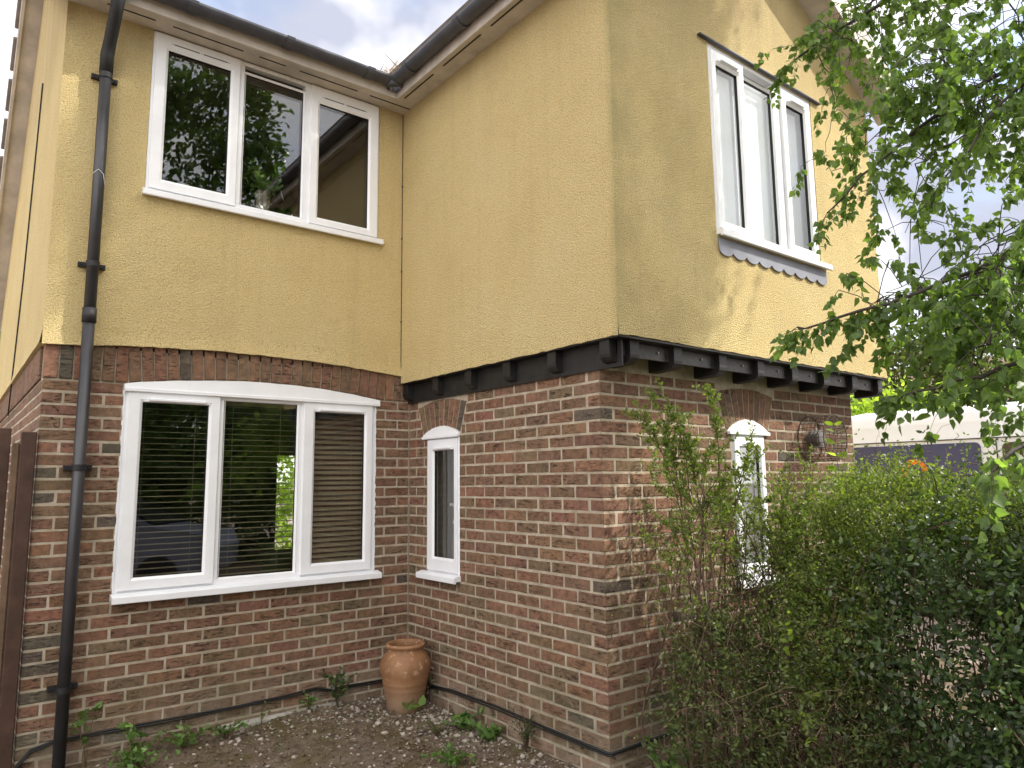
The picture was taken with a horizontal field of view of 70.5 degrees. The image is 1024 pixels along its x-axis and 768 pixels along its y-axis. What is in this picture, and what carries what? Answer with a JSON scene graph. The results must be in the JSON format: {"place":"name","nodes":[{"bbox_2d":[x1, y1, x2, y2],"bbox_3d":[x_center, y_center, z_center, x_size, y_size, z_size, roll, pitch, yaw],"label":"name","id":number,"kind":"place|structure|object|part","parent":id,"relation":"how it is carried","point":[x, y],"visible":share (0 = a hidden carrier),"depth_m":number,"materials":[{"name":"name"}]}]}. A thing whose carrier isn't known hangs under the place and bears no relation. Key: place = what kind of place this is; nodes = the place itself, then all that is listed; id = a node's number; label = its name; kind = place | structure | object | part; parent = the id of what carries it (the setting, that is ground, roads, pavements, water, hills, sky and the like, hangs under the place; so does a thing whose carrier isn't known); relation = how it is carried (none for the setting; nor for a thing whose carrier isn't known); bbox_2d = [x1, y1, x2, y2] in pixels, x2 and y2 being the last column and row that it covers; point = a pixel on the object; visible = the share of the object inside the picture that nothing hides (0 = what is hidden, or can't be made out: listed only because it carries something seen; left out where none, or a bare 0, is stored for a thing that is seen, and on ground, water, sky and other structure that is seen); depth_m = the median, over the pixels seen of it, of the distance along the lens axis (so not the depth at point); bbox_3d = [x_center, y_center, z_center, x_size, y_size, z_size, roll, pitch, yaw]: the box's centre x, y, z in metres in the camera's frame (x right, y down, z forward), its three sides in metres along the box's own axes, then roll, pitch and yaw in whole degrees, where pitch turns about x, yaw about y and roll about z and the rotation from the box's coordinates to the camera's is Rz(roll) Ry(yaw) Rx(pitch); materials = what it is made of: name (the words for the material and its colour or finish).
{"place":"outdoors","nodes":[
{"label":"outdoors","id":0,"kind":"place"},
{"bbox_2d":[0,0,1023,488],"label":"sky","id":1,"kind":"structure","parent":0,"point":[361,31],"materials":[{"name":"white"}]},
{"bbox_2d":[65,649,1012,767],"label":"soil bed","id":2,"kind":"object","parent":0,"point":[366,755],"visible":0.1,"depth_m":4.45,"materials":[{"name":"brown soil"}]},
{"bbox_2d":[68,700,103,767],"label":"weed","id":3,"kind":"object","parent":2,"relation":"on","point":[81,722],"visible":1,"depth_m":4.20,"materials":[{"name":"green plant"}]},
{"bbox_2d":[117,719,144,756],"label":"weed","id":4,"kind":"object","parent":2,"relation":"on","point":[132,732],"visible":0.91,"depth_m":4.29,"materials":[{"name":"green plant"}]},
{"bbox_2d":[108,741,181,767],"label":"weed","id":5,"kind":"object","parent":2,"relation":"on","point":[128,759],"visible":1,"depth_m":4.15,"materials":[{"name":"green plant"}]},
{"bbox_2d":[144,723,205,748],"bbox_3d":[-2.018,2.162,4.395,0.340,0.163,0.345,5,-10,-38],"label":"weed","id":6,"kind":"object","parent":2,"relation":"on","point":[179,739],"visible":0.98,"depth_m":4.41,"materials":[{"name":"green plant"}]},
{"bbox_2d":[203,720,248,738],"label":"weed","id":7,"kind":"object","parent":2,"relation":"on","point":[218,730],"visible":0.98,"depth_m":4.60,"materials":[{"name":"green plant"}]},
{"bbox_2d":[259,701,270,723],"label":"weed","id":8,"kind":"object","parent":2,"relation":"on","point":[262,714],"visible":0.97,"depth_m":4.84,"materials":[{"name":"green plant"}]},
{"bbox_2d":[298,689,317,709],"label":"weed","id":9,"kind":"object","parent":2,"relation":"on","point":[310,699],"visible":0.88,"depth_m":5.04,"materials":[{"name":"green plant"}]},
{"bbox_2d":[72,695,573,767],"bbox_3d":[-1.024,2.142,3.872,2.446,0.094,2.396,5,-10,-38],"label":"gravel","id":10,"kind":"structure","parent":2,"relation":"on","point":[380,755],"depth_m":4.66,"materials":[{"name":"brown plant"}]},
{"bbox_2d":[322,667,357,706],"bbox_3d":[-1.223,2.168,5.147,0.226,0.296,0.234,5,-10,-38],"label":"weed","id":11,"kind":"object","parent":2,"relation":"on","point":[332,679],"visible":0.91,"depth_m":5.15,"materials":[{"name":"green plant"}]},
{"bbox_2d":[13,679,751,767],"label":"cable","id":12,"kind":"object","parent":2,"relation":"on","point":[187,716],"visible":0.67,"depth_m":4.48,"materials":[{"name":"black plastic"}]},
{"bbox_2d":[380,639,430,713],"bbox_3d":[-0.767,2.097,5.207,0.366,0.462,0.366,5,-10,-38],"label":"terracotta pot","id":13,"kind":"object","parent":2,"relation":"on","point":[405,666],"visible":0.98,"depth_m":5.08,"materials":[{"name":"ceramic"}]},
{"bbox_2d":[402,695,425,717],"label":"weed","id":14,"kind":"object","parent":2,"relation":"on","point":[422,700],"visible":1,"depth_m":5.01,"materials":[{"name":"green plant"}]},
{"bbox_2d":[425,641,434,694],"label":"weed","id":15,"kind":"object","parent":2,"relation":"on","point":[431,681],"visible":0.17,"depth_m":5.24,"materials":[{"name":"green plant"}]},
{"bbox_2d":[416,718,457,736],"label":"weed","id":16,"kind":"object","parent":2,"relation":"on","point":[435,728],"visible":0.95,"depth_m":4.67,"materials":[{"name":"green plant"}]},
{"bbox_2d":[420,741,478,766],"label":"weed","id":17,"kind":"object","parent":2,"relation":"on","point":[453,760],"visible":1,"depth_m":4.16,"materials":[{"name":"green plant"}]},
{"bbox_2d":[442,706,482,730],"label":"weed","id":18,"kind":"object","parent":2,"relation":"on","point":[464,720],"visible":0.92,"depth_m":4.76,"materials":[{"name":"green plant"}]},
{"bbox_2d":[471,718,504,741],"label":"weed","id":19,"kind":"object","parent":2,"relation":"on","point":[486,734],"visible":0.94,"depth_m":4.57,"materials":[{"name":"green plant"}]},
{"bbox_2d":[508,707,541,751],"bbox_3d":[0.066,2.098,4.356,0.203,0.252,0.224,0,-8,-6],"label":"weed","id":20,"kind":"object","parent":2,"relation":"on","point":[526,736],"visible":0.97,"depth_m":4.33,"materials":[{"name":"green plant"}]},
{"bbox_2d":[638,723,686,767],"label":"weed","id":21,"kind":"object","parent":2,"relation":"on","point":[653,755],"visible":0.74,"depth_m":3.80,"materials":[{"name":"green plant"}]},
{"bbox_2d":[607,377,827,767],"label":"feathery shrub","id":22,"kind":"object","parent":2,"relation":"on","point":[725,509],"visible":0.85,"depth_m":3.96,"materials":[{"name":"green plant"}]},
{"bbox_2d":[615,475,974,767],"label":"tangled undergrowth","id":23,"kind":"object","parent":2,"relation":"on","point":[766,705],"visible":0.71,"depth_m":3.60,"materials":[{"name":"green plant"}]},
{"bbox_2d":[779,621,854,744],"bbox_3d":[1.435,1.425,3.519,0.491,0.592,0.282,5,-10,-38],"label":"lime sprig","id":24,"kind":"object","parent":23,"relation":"in","point":[806,715],"visible":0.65,"depth_m":3.47,"materials":[{"name":"green plant"}]},
{"bbox_2d":[721,424,1023,767],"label":"wispy hedge","id":25,"kind":"object","parent":2,"relation":"on","point":[853,509],"visible":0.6,"depth_m":3.71,"materials":[{"name":"green plant"}]},
{"bbox_2d":[824,421,847,499],"bbox_3d":[2.094,0.619,4.637,0.172,0.772,0.073,-3,-8,19],"label":"ash seedling","id":26,"kind":"object","parent":25,"relation":"on","point":[840,454],"visible":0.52,"depth_m":4.67,"materials":[{"name":"green plant"}]},
{"bbox_2d":[790,405,1023,767],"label":"glossy hedge","id":27,"kind":"object","parent":2,"relation":"on","point":[1001,745],"visible":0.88,"depth_m":3.26,"materials":[{"name":"green plant"}]},
{"bbox_2d":[275,489,1003,663],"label":"ground","id":28,"kind":"structure","parent":0,"point":[921,627],"depth_m":7.91,"materials":[{"name":"green plant"}]},
{"bbox_2d":[0,428,36,767],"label":"wooden gate","id":29,"kind":"structure","parent":28,"relation":"on","point":[16,547],"depth_m":4.13,"materials":[{"name":"brown wood"}]},
{"bbox_2d":[274,456,294,549],"bbox_3d":[-4.413,1.825,12.681,2.608,3.268,4.900,-7,-10,41],"label":"garden bush","id":30,"kind":"object","parent":28,"relation":"on","point":[285,496],"visible":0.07,"depth_m":12.47,"materials":[{"name":"green plant"}]},
{"bbox_2d":[0,0,900,767],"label":"house","id":31,"kind":"structure","parent":28,"relation":"on","point":[488,270],"depth_m":4.87,"materials":[{"name":"paint"}]},
{"bbox_2d":[7,83,43,415],"bbox_3d":[-3.984,-1.069,5.925,0.015,2.604,0.821,5,-10,-38],"label":"cable","id":32,"kind":"object","parent":31,"relation":"attached to","point":[26,246],"visible":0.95,"depth_m":5.87,"materials":[{"name":"black plastic"}]},
{"bbox_2d":[133,402,207,576],"bbox_3d":[-2.299,0.704,4.813,0.530,1.250,0.050,5,-10,-38],"label":"venetian blind","id":33,"kind":"object","parent":31,"relation":"attached to","point":[139,508],"visible":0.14,"depth_m":4.81,"materials":[{"name":"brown wood"}]},
{"bbox_2d":[109,381,381,604],"bbox_3d":[-1.748,0.699,5.063,1.813,1.429,0.140,5,-10,-38],"label":"window","id":34,"kind":"structure","parent":31,"relation":"in","point":[126,588],"depth_m":4.92,"materials":[{"name":"white plastic"}]},
{"bbox_2d":[217,401,295,575],"bbox_3d":[-1.842,0.747,5.168,0.570,1.250,0.050,5,-10,-38],"label":"venetian blind","id":35,"kind":"object","parent":31,"relation":"attached to","point":[257,405],"visible":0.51,"depth_m":5.17,"materials":[{"name":"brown wood"}]},
{"bbox_2d":[142,31,383,244],"bbox_3d":[-1.763,-1.766,5.401,1.757,1.185,0.110,5,-10,-38],"label":"window","id":36,"kind":"structure","parent":31,"relation":"in","point":[313,96],"depth_m":5.26,"materials":[{"name":"white plastic"}]},
{"bbox_2d":[241,158,287,210],"bbox_3d":[-1.899,-1.452,5.477,0.353,0.473,0.426,5,-10,-38],"label":"potted plant","id":37,"kind":"object","parent":31,"relation":"on","point":[263,191],"visible":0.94,"depth_m":5.45,"materials":[{"name":"green plant"}]},
{"bbox_2d":[311,412,362,562],"bbox_3d":[-1.385,0.790,5.523,0.530,1.250,0.050,5,-10,-38],"label":"venetian blind","id":38,"kind":"object","parent":31,"relation":"attached to","point":[350,497],"visible":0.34,"depth_m":5.55,"materials":[{"name":"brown wood"}]},
{"bbox_2d":[375,54,400,72],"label":"moss","id":39,"kind":"object","parent":31,"relation":"on","point":[392,71],"visible":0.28,"depth_m":5.70,"materials":[{"name":"plant"}]},
{"bbox_2d":[416,426,460,584],"bbox_3d":[-0.511,0.882,5.412,0.165,1.133,0.520,5,-10,-38],"label":"window","id":40,"kind":"structure","parent":31,"relation":"in","point":[441,438],"depth_m":5.40,"materials":[{"name":"white plastic"}]},
{"bbox_2d":[740,447,757,562],"bbox_3d":[1.587,0.824,5.020,0.380,0.980,0.003,5,-10,-38],"label":"roller blind","id":41,"kind":"object","parent":31,"relation":"attached to","point":[751,488],"depth_m":5.08,"materials":[{"name":"white fabric"}]},
{"bbox_2d":[727,420,784,588],"bbox_3d":[1.648,0.804,4.967,0.512,1.119,0.125,5,-10,-38],"label":"window","id":42,"kind":"structure","parent":31,"relation":"in","point":[742,427],"depth_m":4.99,"materials":[{"name":"white plastic"}]},
{"bbox_2d":[716,68,807,248],"bbox_3d":[1.753,-1.563,5.178,1.240,1.350,0.003,5,-10,-38],"label":"roller blind","id":43,"kind":"object","parent":31,"relation":"attached to","point":[759,171],"visible":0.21,"depth_m":5.17,"materials":[{"name":"white fabric"}]},
{"bbox_2d":[697,32,832,284],"bbox_3d":[1.805,-1.509,5.113,1.500,1.476,0.115,5,-10,-38],"label":"window","id":44,"kind":"structure","parent":31,"relation":"in","point":[778,149],"depth_m":5.14,"materials":[{"name":"white plastic"}]},
{"bbox_2d":[754,0,1023,543],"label":"birch tree","id":45,"kind":"object","parent":28,"relation":"on","point":[952,97],"visible":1,"depth_m":3.26,"materials":[{"name":"green plant"}]},
{"bbox_2d":[850,372,976,416],"bbox_3d":[6.780,1.608,14.104,4.882,3.670,3.187,-3,-8,13],"label":"bright bush","id":46,"kind":"object","parent":28,"relation":"on","point":[867,406],"visible":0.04,"depth_m":13.72,"materials":[{"name":"green plant"}]},
{"bbox_2d":[850,293,1023,415],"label":"roadside tree","id":47,"kind":"object","parent":28,"relation":"on","point":[898,356],"visible":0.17,"depth_m":17.82,"materials":[{"name":"green plant"}]},
{"bbox_2d":[851,401,1023,615],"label":"white van","id":48,"kind":"object","parent":28,"relation":"on","point":[969,424],"visible":0.18,"depth_m":8.89,"materials":[{"name":"paint"}]},
{"bbox_3d":[5.922,0.956,7.880,0.014,0.690,0.980,5,-10,-38],"label":"cab window","id":49,"kind":"part","parent":48,"relation":"part of","materials":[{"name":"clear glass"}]},
{"bbox_2d":[851,356,1012,402],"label":"neighbour house","id":50,"kind":"structure","parent":0,"point":[990,358],"depth_m":26.62,"materials":[{"name":"brown ceramic"}]}
]}

